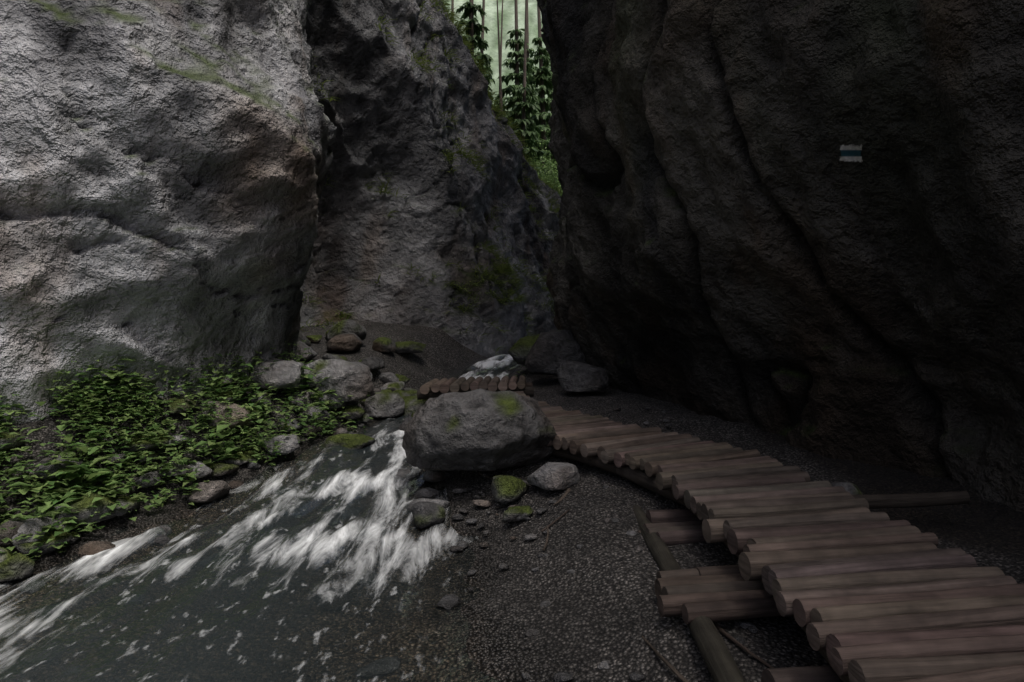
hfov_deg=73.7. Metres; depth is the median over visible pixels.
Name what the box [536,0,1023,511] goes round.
cliff wall
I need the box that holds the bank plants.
[0,340,526,559]
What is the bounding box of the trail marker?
[839,144,862,161]
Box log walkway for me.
[417,375,1023,681]
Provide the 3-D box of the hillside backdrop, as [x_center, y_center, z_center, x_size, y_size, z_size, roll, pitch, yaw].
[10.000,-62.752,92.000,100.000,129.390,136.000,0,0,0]
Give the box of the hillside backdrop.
[442,0,550,112]
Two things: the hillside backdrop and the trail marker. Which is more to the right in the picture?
the trail marker
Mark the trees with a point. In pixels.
(533, 135)
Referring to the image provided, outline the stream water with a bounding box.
[0,354,520,681]
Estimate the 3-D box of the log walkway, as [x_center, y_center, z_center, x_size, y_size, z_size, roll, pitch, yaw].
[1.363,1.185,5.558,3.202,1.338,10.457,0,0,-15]
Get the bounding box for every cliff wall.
[0,0,560,424]
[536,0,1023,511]
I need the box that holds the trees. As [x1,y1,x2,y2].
[451,0,562,195]
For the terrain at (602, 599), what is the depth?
5.19 m
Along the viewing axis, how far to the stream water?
4.64 m
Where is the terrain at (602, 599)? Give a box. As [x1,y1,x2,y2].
[0,321,1023,681]
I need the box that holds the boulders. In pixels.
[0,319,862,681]
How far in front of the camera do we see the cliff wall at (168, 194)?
7.14 m
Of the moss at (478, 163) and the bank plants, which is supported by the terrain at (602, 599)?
the bank plants

